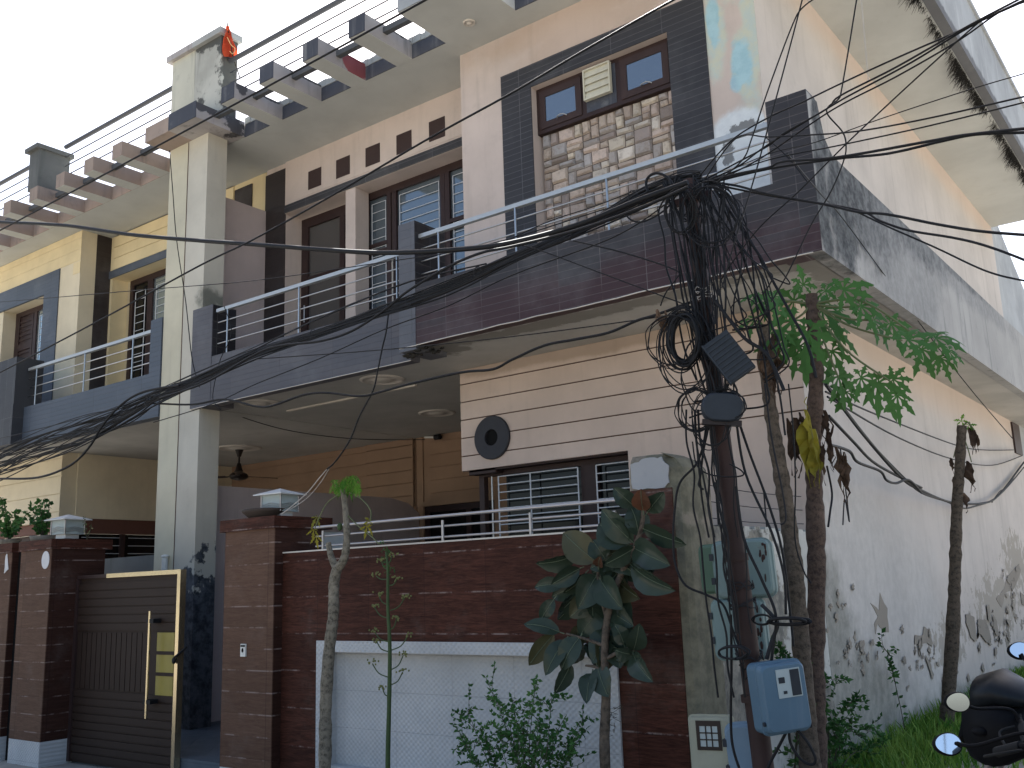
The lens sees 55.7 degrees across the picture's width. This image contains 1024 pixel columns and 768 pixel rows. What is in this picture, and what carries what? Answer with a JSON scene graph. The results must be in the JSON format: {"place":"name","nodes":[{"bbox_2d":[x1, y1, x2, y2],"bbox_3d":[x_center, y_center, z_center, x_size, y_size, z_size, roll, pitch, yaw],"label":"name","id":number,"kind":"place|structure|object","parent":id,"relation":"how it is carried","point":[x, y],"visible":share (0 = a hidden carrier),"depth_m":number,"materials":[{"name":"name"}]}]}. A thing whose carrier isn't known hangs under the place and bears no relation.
{"place":"outdoors","nodes":[
{"label":"outdoors","id":0,"kind":"place"},
{"bbox_2d":[0,760,107,767],"bbox_3d":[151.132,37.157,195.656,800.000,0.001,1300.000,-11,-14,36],"label":"ground","id":1,"kind":"structure","parent":0,"point":[4,764],"depth_m":10.55,"materials":[{"name":"concrete"}]},
{"bbox_2d":[0,543,19,760],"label":"gate pillar","id":2,"kind":"structure","parent":1,"relation":"on","point":[9,557],"depth_m":11.34,"materials":[{"name":"brown tile"}]},
{"bbox_2d":[0,497,27,543],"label":"potted plant","id":3,"kind":"object","parent":2,"relation":"on","point":[9,530],"visible":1,"depth_m":12.72,"materials":[{"name":"green plant"}]},
{"bbox_2d":[5,552,20,759],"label":"infill wall","id":4,"kind":"structure","parent":1,"relation":"on","point":[11,680],"depth_m":11.26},
{"bbox_2d":[7,539,112,767],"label":"gate pillar","id":5,"kind":"structure","parent":1,"relation":"on","point":[51,570],"depth_m":10.88,"materials":[{"name":"brown tile"}]},
{"bbox_2d":[22,498,54,540],"bbox_3d":[-6.094,1.761,12.389,0.645,0.613,0.377,-11,-14,36],"label":"potted plant","id":6,"kind":"object","parent":5,"relation":"on","point":[40,527],"visible":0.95,"depth_m":12.29,"materials":[{"name":"green plant"}]},
{"bbox_2d":[44,514,92,538],"bbox_3d":[-5.199,1.669,11.358,0.372,0.284,0.372,-9,-13,29],"label":"pillar lamp","id":7,"kind":"object","parent":5,"relation":"on","point":[68,526],"visible":0.99,"depth_m":11.27,"materials":[{"name":"metal"}]},
{"bbox_2d":[66,569,186,767],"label":"gate","id":8,"kind":"structure","parent":1,"relation":"on","point":[126,690],"depth_m":10.27,"materials":[{"name":"brown paint"}]},
{"bbox_2d":[72,721,220,767],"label":"porch floor","id":9,"kind":"structure","parent":1,"relation":"on","point":[200,747],"depth_m":10.27,"materials":[{"name":"grey tile"}]},
{"bbox_2d":[0,43,417,573],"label":"house","id":10,"kind":"structure","parent":1,"relation":"on","point":[120,483],"depth_m":16.28,"materials":[{"name":"beige paint"}]},
{"bbox_2d":[0,165,28,209],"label":"railing","id":11,"kind":"object","parent":10,"relation":"attached to","point":[14,175],"depth_m":16.64,"materials":[{"name":"metal"}]},
{"bbox_2d":[13,304,42,359],"bbox_3d":[-8.569,-0.115,17.371,1.510,2.640,0.050,-11,-14,36],"label":"window","id":12,"kind":"structure","parent":10,"relation":"in","point":[27,341],"depth_m":17.69,"materials":[{"name":"brown wood"}]},
{"bbox_2d":[11,534,154,558],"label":"window","id":13,"kind":"structure","parent":10,"relation":"in","point":[124,545],"depth_m":17.18,"materials":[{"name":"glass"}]},
{"bbox_2d":[28,330,150,404],"bbox_3d":[-6.260,-0.189,14.258,3.360,0.628,0.050,-11,-14,36],"label":"railing","id":14,"kind":"object","parent":10,"relation":"on","point":[104,346],"visible":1,"depth_m":14.22,"materials":[{"name":"metal"}]},
{"bbox_2d":[64,86,171,172],"bbox_3d":[-6.026,-3.828,14.800,3.020,0.555,0.071,-11,-14,36],"label":"railing","id":15,"kind":"object","parent":10,"relation":"on","point":[121,116],"visible":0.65,"depth_m":14.78,"materials":[{"name":"metal"}]},
{"bbox_2d":[126,268,165,379],"bbox_3d":[-5.283,-0.656,15.670,3.242,2.790,0.060,-11,-14,36],"label":"window","id":16,"kind":"structure","parent":10,"relation":"in","point":[150,307],"depth_m":16.47,"materials":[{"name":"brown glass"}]},
{"bbox_2d":[218,449,277,480],"bbox_3d":[-4.622,1.405,16.687,1.306,0.536,1.228,-11,-14,36],"label":"ceiling fan","id":17,"kind":"object","parent":10,"relation":"hanging from","point":[238,474],"visible":0.98,"depth_m":16.50,"materials":[{"name":"metal"}]},
{"bbox_2d":[219,515,342,767],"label":"gate pillar","id":18,"kind":"structure","parent":1,"relation":"on","point":[255,549],"depth_m":8.67,"materials":[{"name":"brown tile"}]},
{"bbox_2d":[241,508,284,517],"bbox_3d":[-2.318,1.214,9.041,0.472,0.085,0.360,-11,-14,36],"label":"clay dish","id":19,"kind":"object","parent":18,"relation":"on","point":[254,512],"visible":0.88,"depth_m":8.90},
{"bbox_2d":[253,488,306,515],"bbox_3d":[-2.178,1.113,9.104,0.350,0.267,0.350,-9,-13,29],"label":"pillar lamp","id":20,"kind":"object","parent":19,"relation":"on","point":[282,498],"visible":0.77,"depth_m":9.03,"materials":[{"name":"glass"}]},
{"bbox_2d":[306,475,378,767],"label":"papaya tree","id":21,"kind":"object","parent":1,"relation":"on","point":[325,723],"visible":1,"depth_m":7.54,"materials":[{"name":"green plant"}]},
{"bbox_2d":[367,540,412,767],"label":"flower stalk","id":22,"kind":"object","parent":1,"relation":"on","point":[388,719],"visible":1,"depth_m":7.09,"materials":[{"name":"green plant"}]},
{"bbox_2d":[280,452,726,767],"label":"boundary wall","id":23,"kind":"structure","parent":1,"relation":"on","point":[467,610],"depth_m":7.34,"materials":[{"name":"brown tile"}]},
{"bbox_2d":[314,498,615,548],"bbox_3d":[-0.505,1.143,7.650,3.120,0.238,0.036,-11,-14,36],"label":"railing","id":24,"kind":"object","parent":23,"relation":"on","point":[529,530],"visible":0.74,"depth_m":7.49,"materials":[{"name":"metal"}]},
{"bbox_2d":[449,660,598,767],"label":"shrub","id":25,"kind":"object","parent":1,"relation":"on","point":[517,749],"visible":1,"depth_m":6.18,"materials":[{"name":"green plant"}]},
{"bbox_2d":[168,0,1023,762],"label":"house","id":26,"kind":"structure","parent":1,"relation":"on","point":[580,420],"depth_m":10.97,"materials":[{"name":"beige paint"}]},
{"bbox_2d":[222,23,239,77],"bbox_3d":[-3.829,-4.596,13.313,0.121,0.732,0.306,-11,-14,36],"label":"flag","id":27,"kind":"object","parent":26,"relation":"attached to","point":[229,49],"visible":0.98,"depth_m":13.29,"materials":[{"name":"orange fabric"}]},
{"bbox_2d":[216,255,398,351],"bbox_3d":[-2.435,-0.908,11.441,3.370,0.618,0.050,-11,-14,36],"label":"railing","id":28,"kind":"object","parent":26,"relation":"on","point":[298,286],"visible":0.77,"depth_m":11.45,"materials":[{"name":"metal"}]},
{"bbox_2d":[228,0,396,86],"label":"railing","id":29,"kind":"object","parent":26,"relation":"on","point":[293,26],"visible":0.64,"depth_m":12.52,"materials":[{"name":"metal"}]},
{"bbox_2d":[301,204,345,331],"bbox_3d":[-2.537,-1.149,13.571,1.220,2.720,0.112,-11,-14,36],"label":"balcony door","id":30,"kind":"structure","parent":26,"relation":"in","point":[327,229],"depth_m":13.79,"materials":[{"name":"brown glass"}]},
{"bbox_2d":[369,159,464,309],"bbox_3d":[-1.021,-1.447,12.456,2.490,2.750,0.112,-11,-14,36],"label":"window","id":31,"kind":"structure","parent":26,"relation":"in","point":[433,198],"depth_m":12.86,"materials":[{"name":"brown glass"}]},
{"bbox_2d":[425,500,494,541],"bbox_3d":[-0.801,2.743,15.331,1.480,1.700,0.050,-11,-14,36],"label":"window","id":32,"kind":"structure","parent":26,"relation":"in","point":[471,506],"depth_m":15.51,"materials":[{"name":"brown glass"}]},
{"bbox_2d":[469,451,629,537],"bbox_3d":[0.547,1.812,10.391,2.100,1.930,0.550,-11,-14,36],"label":"window","id":33,"kind":"structure","parent":26,"relation":"in","point":[587,478],"depth_m":10.41,"materials":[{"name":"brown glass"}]},
{"bbox_2d":[418,122,771,277],"bbox_3d":[0.585,-1.589,9.071,3.900,0.568,0.050,-11,-14,36],"label":"railing","id":34,"kind":"object","parent":26,"relation":"on","point":[622,171],"visible":0.67,"depth_m":9.00,"materials":[{"name":"metal"}]},
{"bbox_2d":[536,38,670,137],"bbox_3d":[0.950,-3.129,10.260,1.685,0.540,0.150,-11,-14,36],"label":"window","id":35,"kind":"structure","parent":26,"relation":"in","point":[603,88],"depth_m":10.20,"materials":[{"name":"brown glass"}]},
{"bbox_2d":[786,153,1012,438],"bbox_3d":[3.441,-0.536,8.472,0.436,1.424,6.704,-10,-14,35],"label":"cable","id":36,"kind":"object","parent":26,"relation":"attached to","point":[799,168],"visible":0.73,"depth_m":8.36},
{"bbox_2d":[824,383,1023,504],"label":"cable","id":37,"kind":"object","parent":26,"relation":"attached to","point":[889,465],"visible":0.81,"depth_m":9.52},
{"bbox_2d":[828,415,922,488],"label":"cable","id":38,"kind":"object","parent":37,"relation":"attached to","point":[845,433],"visible":0.91,"depth_m":7.84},
{"bbox_2d":[832,444,922,493],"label":"cable","id":39,"kind":"object","parent":37,"relation":"attached to","point":[850,452],"visible":0.95,"depth_m":8.20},
{"bbox_2d":[827,396,1021,465],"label":"cable","id":40,"kind":"object","parent":26,"relation":"attached to","point":[856,414],"visible":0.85,"depth_m":9.45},
{"bbox_2d":[826,387,1023,508],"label":"cable","id":41,"kind":"object","parent":26,"relation":"attached to","point":[855,424],"visible":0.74,"depth_m":8.84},
{"bbox_2d":[524,487,685,767],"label":"rubber plant","id":42,"kind":"object","parent":1,"relation":"on","point":[604,594],"visible":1,"depth_m":6.08,"materials":[{"name":"green plant"}]},
{"bbox_2d":[674,178,773,767],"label":"utility pole","id":43,"kind":"object","parent":1,"relation":"on","point":[761,749],"visible":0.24,"depth_m":5.49,"materials":[{"name":"paint"}]},
{"bbox_2d":[3,208,606,301],"bbox_3d":[-5.549,-1.313,11.274,16.651,2.658,0.008,-11,-14,36],"label":"cable","id":44,"kind":"object","parent":43,"relation":"attached to","point":[325,270],"visible":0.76,"depth_m":8.14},
{"bbox_2d":[0,170,702,480],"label":"cable bundle","id":45,"kind":"object","parent":43,"relation":"attached to","point":[419,298],"visible":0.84,"depth_m":8.00,"materials":[{"name":"rubber"}]},
{"bbox_2d":[0,384,179,479],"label":"cable","id":46,"kind":"object","parent":45,"relation":"hanging from","point":[103,424],"visible":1,"depth_m":9.76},
{"bbox_2d":[0,392,182,471],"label":"cable","id":47,"kind":"object","parent":45,"relation":"attached to","point":[99,436],"visible":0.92,"depth_m":9.72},
{"bbox_2d":[2,269,447,437],"bbox_3d":[-6.169,0.437,11.435,14.312,0.495,0.008,-11,-14,36],"label":"cable","id":48,"kind":"object","parent":45,"relation":"attached to","point":[200,370],"visible":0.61,"depth_m":9.00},
{"bbox_2d":[0,263,486,455],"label":"cable","id":49,"kind":"object","parent":45,"relation":"attached to","point":[259,347],"visible":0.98,"depth_m":8.29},
{"bbox_2d":[153,200,670,422],"bbox_3d":[-1.223,-0.404,7.801,5.678,0.731,0.009,-11,-14,36],"label":"cable","id":50,"kind":"object","parent":45,"relation":"attached to","point":[427,313],"visible":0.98,"depth_m":7.33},
{"bbox_2d":[658,175,790,697],"bbox_3d":[1.314,0.178,5.619,0.849,3.139,0.257,-11,-14,36],"label":"cable tangle","id":51,"kind":"object","parent":45,"relation":"attached to","point":[713,321],"visible":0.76,"depth_m":5.69,"materials":[{"name":"rubber"}]},
{"bbox_2d":[0,180,688,254],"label":"cable","id":52,"kind":"object","parent":51,"relation":"attached to","point":[635,201],"visible":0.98,"depth_m":7.30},
{"bbox_2d":[572,240,679,305],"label":"cable","id":53,"kind":"object","parent":51,"relation":"attached to","point":[637,257],"visible":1,"depth_m":6.07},
{"bbox_2d":[674,386,746,450],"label":"cable loops","id":54,"kind":"object","parent":51,"relation":"attached to","point":[703,428],"visible":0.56,"depth_m":5.63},
{"bbox_2d":[663,180,758,328],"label":"cable loops","id":55,"kind":"object","parent":51,"relation":"hanging from","point":[689,193],"visible":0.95,"depth_m":5.81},
{"bbox_2d":[159,185,688,398],"bbox_3d":[-1.076,-0.523,7.301,5.362,0.536,0.019,-11,-14,36],"label":"cable","id":56,"kind":"object","parent":55,"relation":"attached to","point":[469,257],"visible":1,"depth_m":6.88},
{"bbox_2d":[701,393,743,426],"bbox_3d":[1.199,0.148,5.523,0.242,0.200,0.100,-4,-12,9],"label":"junction box","id":57,"kind":"object","parent":51,"relation":"attached to","point":[719,409],"visible":0.96,"depth_m":5.48,"materials":[{"name":"plastic"}]},
{"bbox_2d":[701,329,755,385],"bbox_3d":[1.240,-0.152,5.560,0.291,0.323,0.070,-5,-12,14],"label":"junction box","id":58,"kind":"object","parent":51,"relation":"attached to","point":[729,358],"visible":1,"depth_m":5.53,"materials":[{"name":"plastic"}]},
{"bbox_2d":[714,300,785,390],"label":"cable","id":59,"kind":"object","parent":51,"relation":"attached to","point":[744,338],"visible":1,"depth_m":5.48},
{"bbox_2d":[736,427,786,613],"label":"cable","id":60,"kind":"object","parent":51,"relation":"attached to","point":[768,525],"visible":0.92,"depth_m":5.45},
{"bbox_2d":[721,0,802,287],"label":"cable","id":61,"kind":"object","parent":51,"relation":"attached to","point":[763,144],"visible":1,"depth_m":5.52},
{"bbox_2d":[718,614,811,659],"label":"cable loops","id":62,"kind":"object","parent":51,"relation":"hanging from","point":[803,620],"visible":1,"depth_m":5.19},
{"bbox_2d":[717,0,812,182],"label":"cable","id":63,"kind":"object","parent":51,"relation":"attached to","point":[766,92],"visible":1,"depth_m":5.55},
{"bbox_2d":[788,384,811,583],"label":"cable","id":64,"kind":"object","parent":51,"relation":"attached to","point":[795,483],"visible":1,"depth_m":5.64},
{"bbox_2d":[771,0,856,301],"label":"cable","id":65,"kind":"object","parent":51,"relation":"attached to","point":[835,123],"visible":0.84,"depth_m":5.29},
{"bbox_2d":[719,23,978,281],"bbox_3d":[1.704,-1.151,5.137,0.060,0.770,1.774,6,-14,-34],"label":"cable","id":66,"kind":"object","parent":51,"relation":"attached to","point":[895,97],"visible":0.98,"depth_m":5.05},
{"bbox_2d":[705,127,1023,182],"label":"cable","id":67,"kind":"object","parent":51,"relation":"attached to","point":[896,147],"visible":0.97,"depth_m":4.90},
{"bbox_2d":[705,96,1023,178],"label":"cable","id":68,"kind":"object","parent":51,"relation":"attached to","point":[1011,99],"visible":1,"depth_m":4.91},
{"bbox_2d":[705,0,1023,180],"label":"cable","id":69,"kind":"object","parent":51,"relation":"attached to","point":[914,60],"visible":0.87,"depth_m":4.88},
{"bbox_2d":[706,3,1022,184],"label":"cable","id":70,"kind":"object","parent":51,"relation":"attached to","point":[945,48],"visible":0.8,"depth_m":5.06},
{"bbox_2d":[708,73,1023,179],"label":"cable","id":71,"kind":"object","parent":51,"relation":"attached to","point":[881,118],"visible":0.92,"depth_m":4.94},
{"bbox_2d":[709,131,1023,183],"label":"cable","id":72,"kind":"object","parent":51,"relation":"attached to","point":[887,153],"visible":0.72,"depth_m":5.02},
{"bbox_2d":[710,182,1023,235],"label":"cable","id":73,"kind":"object","parent":51,"relation":"attached to","point":[898,216],"visible":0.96,"depth_m":4.97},
{"bbox_2d":[858,213,1023,281],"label":"cable","id":74,"kind":"object","parent":73,"relation":"attached to","point":[960,259],"visible":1,"depth_m":4.75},
{"bbox_2d":[710,183,1023,260],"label":"cable","id":75,"kind":"object","parent":51,"relation":"attached to","point":[947,236],"visible":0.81,"depth_m":4.85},
{"bbox_2d":[717,102,1023,177],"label":"cable","id":76,"kind":"object","parent":51,"relation":"attached to","point":[882,135],"visible":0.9,"depth_m":4.93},
{"bbox_2d":[153,301,689,407],"bbox_3d":[-1.185,-0.074,7.686,5.807,0.368,0.018,-11,-14,36],"label":"cable","id":77,"kind":"object","parent":43,"relation":"attached to","point":[509,360],"visible":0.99,"depth_m":7.12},
{"bbox_2d":[260,317,654,358],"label":"cable","id":78,"kind":"object","parent":43,"relation":"attached to","point":[460,342],"visible":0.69,"depth_m":7.14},
{"bbox_2d":[660,306,702,372],"bbox_3d":[1.003,-0.273,5.807,0.332,0.407,0.151,-11,-14,36],"label":"cable coil","id":79,"kind":"object","parent":43,"relation":"hanging from","point":[674,322],"visible":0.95,"depth_m":5.78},
{"bbox_2d":[645,306,729,414],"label":"cable loops","id":80,"kind":"object","parent":43,"relation":"hanging from","point":[662,363],"visible":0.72,"depth_m":5.78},
{"bbox_2d":[672,429,739,644],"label":"cable","id":81,"kind":"object","parent":43,"relation":"attached to","point":[673,553],"visible":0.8,"depth_m":5.70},
{"bbox_2d":[688,714,733,767],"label":"meter box","id":82,"kind":"object","parent":43,"relation":"attached to","point":[706,737],"visible":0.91,"depth_m":5.70,"materials":[{"name":"beige paint"}]},
{"bbox_2d":[699,726,718,746],"bbox_3d":[1.157,2.067,5.699,0.122,0.132,0.004,-8,-13,28],"label":"window","id":83,"kind":"structure","parent":82,"relation":"in","point":[701,728],"depth_m":5.70,"materials":[{"name":"glass"}]},
{"bbox_2d":[730,614,739,767],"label":"cable","id":84,"kind":"object","parent":43,"relation":"attached to","point":[731,676],"visible":0.88,"depth_m":5.48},
{"bbox_2d":[722,721,752,767],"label":"meter box","id":85,"kind":"object","parent":43,"relation":"attached to","point":[741,741],"visible":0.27,"depth_m":5.50,"materials":[{"name":"blue paint"}]},
{"bbox_2d":[709,597,769,660],"bbox_3d":[1.339,1.436,5.702,0.334,0.368,0.115,-7,-13,24],"label":"meter box","id":86,"kind":"object","parent":43,"relation":"attached to","point":[719,638],"visible":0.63,"depth_m":5.68,"materials":[{"name":"blue paint"}]},
{"bbox_2d":[716,188,785,434],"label":"cable","id":87,"kind":"object","parent":43,"relation":"attached to","point":[764,342],"visible":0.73,"depth_m":5.58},
{"bbox_2d":[734,486,777,660],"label":"cable","id":88,"kind":"object","parent":43,"relation":"attached to","point":[769,597],"visible":0.92,"depth_m":5.30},
{"bbox_2d":[712,187,816,377],"bbox_3d":[1.444,-0.634,5.634,0.545,1.307,0.018,-11,-14,36],"label":"cable","id":89,"kind":"object","parent":43,"relation":"attached to","point":[783,301],"visible":0.9,"depth_m":5.53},
{"bbox_2d":[740,427,794,645],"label":"cable","id":90,"kind":"object","parent":43,"relation":"attached to","point":[775,525],"visible":0.87,"depth_m":5.46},
{"bbox_2d":[747,658,811,735],"bbox_3d":[1.423,1.653,5.133,0.308,0.384,0.147,1,-12,-15],"label":"meter box","id":91,"kind":"object","parent":43,"relation":"attached to","point":[779,697],"visible":1,"depth_m":5.07,"materials":[{"name":"blue plastic"}]},
{"bbox_2d":[775,667,802,698],"bbox_3d":[1.452,1.567,5.091,0.150,0.154,0.014,1,-12,-15],"label":"window","id":92,"kind":"structure","parent":91,"relation":"in","point":[786,686],"depth_m":5.08,"materials":[{"name":"glass"}]},
{"bbox_2d":[788,730,816,765],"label":"cable","id":93,"kind":"object","parent":91,"relation":"attached to","point":[809,746],"visible":0.91,"depth_m":5.05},
{"bbox_2d":[701,0,1018,180],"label":"cable","id":94,"kind":"object","parent":43,"relation":"attached to","point":[935,44],"visible":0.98,"depth_m":4.84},
{"bbox_2d":[698,0,1022,176],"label":"cable","id":95,"kind":"object","parent":43,"relation":"attached to","point":[904,54],"visible":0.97,"depth_m":5.06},
{"bbox_2d":[710,482,834,767],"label":"side boundary wall","id":96,"kind":"structure","parent":1,"relation":"on","point":[783,635],"depth_m":7.47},
{"bbox_2d":[874,749,1023,767],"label":"planting bed","id":97,"kind":"object","parent":1,"relation":"on","point":[1021,765],"depth_m":8.06,"materials":[{"name":"soil"}]},
{"bbox_2d":[735,290,821,767],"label":"papaya tree","id":98,"kind":"object","parent":97,"relation":"on","point":[801,650],"visible":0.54,"depth_m":6.13,"materials":[{"name":"brown plant"}]},
{"bbox_2d":[770,635,812,767],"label":"wild shrub","id":99,"kind":"object","parent":97,"relation":"on","point":[783,652],"visible":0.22,"depth_m":6.12,"materials":[{"name":"green plant"}]},
{"bbox_2d":[740,264,965,767],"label":"papaya tree","id":100,"kind":"object","parent":97,"relation":"on","point":[808,435],"visible":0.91,"depth_m":6.28,"materials":[{"name":"green plant"}]},
{"bbox_2d":[824,671,891,767],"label":"wild shrub","id":101,"kind":"object","parent":97,"relation":"on","point":[837,738],"visible":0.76,"depth_m":7.44,"materials":[{"name":"green plant"}]},
{"bbox_2d":[875,627,907,729],"bbox_3d":[3.636,2.934,9.133,0.146,1.289,0.705,-11,-15,38],"label":"climbing weed","id":102,"kind":"object","parent":97,"relation":"on","point":[892,667],"visible":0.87,"depth_m":9.10,"materials":[{"name":"green plant"}]},
{"bbox_2d":[783,664,1023,767],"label":"grass","id":103,"kind":"structure","parent":97,"relation":"on","point":[921,734],"depth_m":8.29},
{"bbox_2d":[939,414,979,732],"bbox_3d":[4.461,1.887,9.702,0.726,3.164,0.144,-11,-14,36],"label":"papaya tree","id":104,"kind":"object","parent":97,"relation":"on","point":[960,497],"visible":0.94,"depth_m":9.70,"materials":[{"name":"brown plant"}]},
{"bbox_2d":[943,642,1023,767],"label":"motorcycle","id":105,"kind":"object","parent":1,"relation":"on","point":[992,707],"visible":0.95,"depth_m":4.13,"materials":[{"name":"black plastic"}]},
{"bbox_2d":[0,0,426,230],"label":"cable","id":106,"kind":"object","parent":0,"point":[300,68],"visible":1,"depth_m":8.75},
{"bbox_2d":[0,0,674,372],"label":"cable","id":107,"kind":"object","parent":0,"point":[372,170],"visible":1,"depth_m":7.28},
{"bbox_2d":[327,315,388,469],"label":"cable","id":108,"kind":"object","parent":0,"point":[369,396],"visible":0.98,"depth_m":8.03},
{"bbox_2d":[0,0,1023,537],"label":"sky","id":109,"kind":"structure","parent":0,"point":[68,68],"materials":[{"name":"white"}]},
{"bbox_2d":[709,537,777,598],"bbox_3d":[1.374,1.097,5.755,0.375,0.359,0.125,-7,-13,24],"label":"meter box","id":110,"kind":"object","parent":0,"point":[761,549],"visible":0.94,"depth_m":5.68,"materials":[{"name":"blue paint"}]},
{"bbox_2d":[698,544,715,593],"bbox_3d":[1.226,1.135,5.956,0.142,0.301,0.100,-7,-13,24],"label":"meter box","id":111,"kind":"object","parent":110,"relation":"attached to","point":[709,573],"visible":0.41,"depth_m":5.92,"materials":[{"name":"green paint"}]},
{"bbox_2d":[764,384,786,524],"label":"cable","id":112,"kind":"object","parent":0,"point":[784,522],"visible":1,"depth_m":5.83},
{"label":"road","id":113,"kind":"structure","parent":0,"visible":0},
{"bbox_2d":[932,731,1023,757],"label":"motorcycle","id":114,"kind":"object","parent":113,"relation":"on","point":[948,744],"visible":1,"depth_m":3.53,"materials":[{"name":"black paint"}]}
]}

